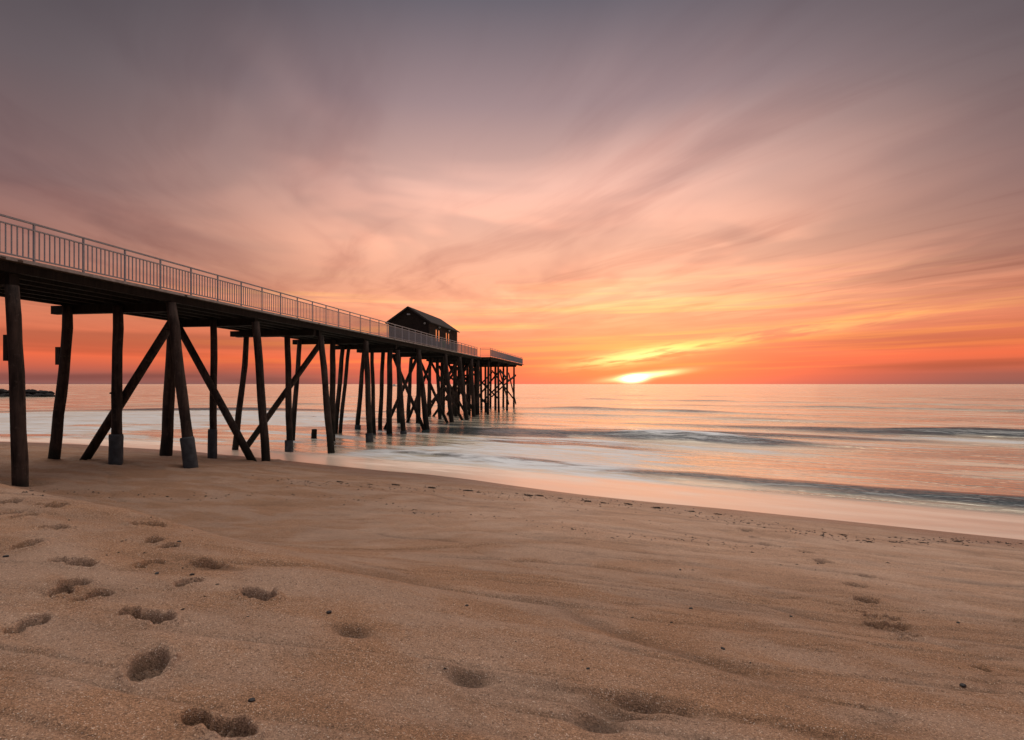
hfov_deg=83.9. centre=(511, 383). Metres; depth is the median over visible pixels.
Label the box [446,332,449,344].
window
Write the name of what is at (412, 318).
pier house
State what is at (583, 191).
sky
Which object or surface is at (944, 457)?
sea
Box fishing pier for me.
[0,214,523,486]
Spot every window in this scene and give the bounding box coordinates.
[435,329,440,342]
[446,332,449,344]
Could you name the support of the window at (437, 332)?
in the pier house
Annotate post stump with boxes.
[311,429,316,438]
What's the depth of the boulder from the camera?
163.14 m
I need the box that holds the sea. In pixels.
[0,384,1023,539]
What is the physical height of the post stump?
1.560 m
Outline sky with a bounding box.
[0,0,1023,383]
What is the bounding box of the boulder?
[43,393,54,396]
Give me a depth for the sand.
3.97 m
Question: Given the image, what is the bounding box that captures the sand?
[0,442,1023,739]
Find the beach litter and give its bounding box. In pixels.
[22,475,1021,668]
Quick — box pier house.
[385,306,459,351]
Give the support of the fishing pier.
on the sand

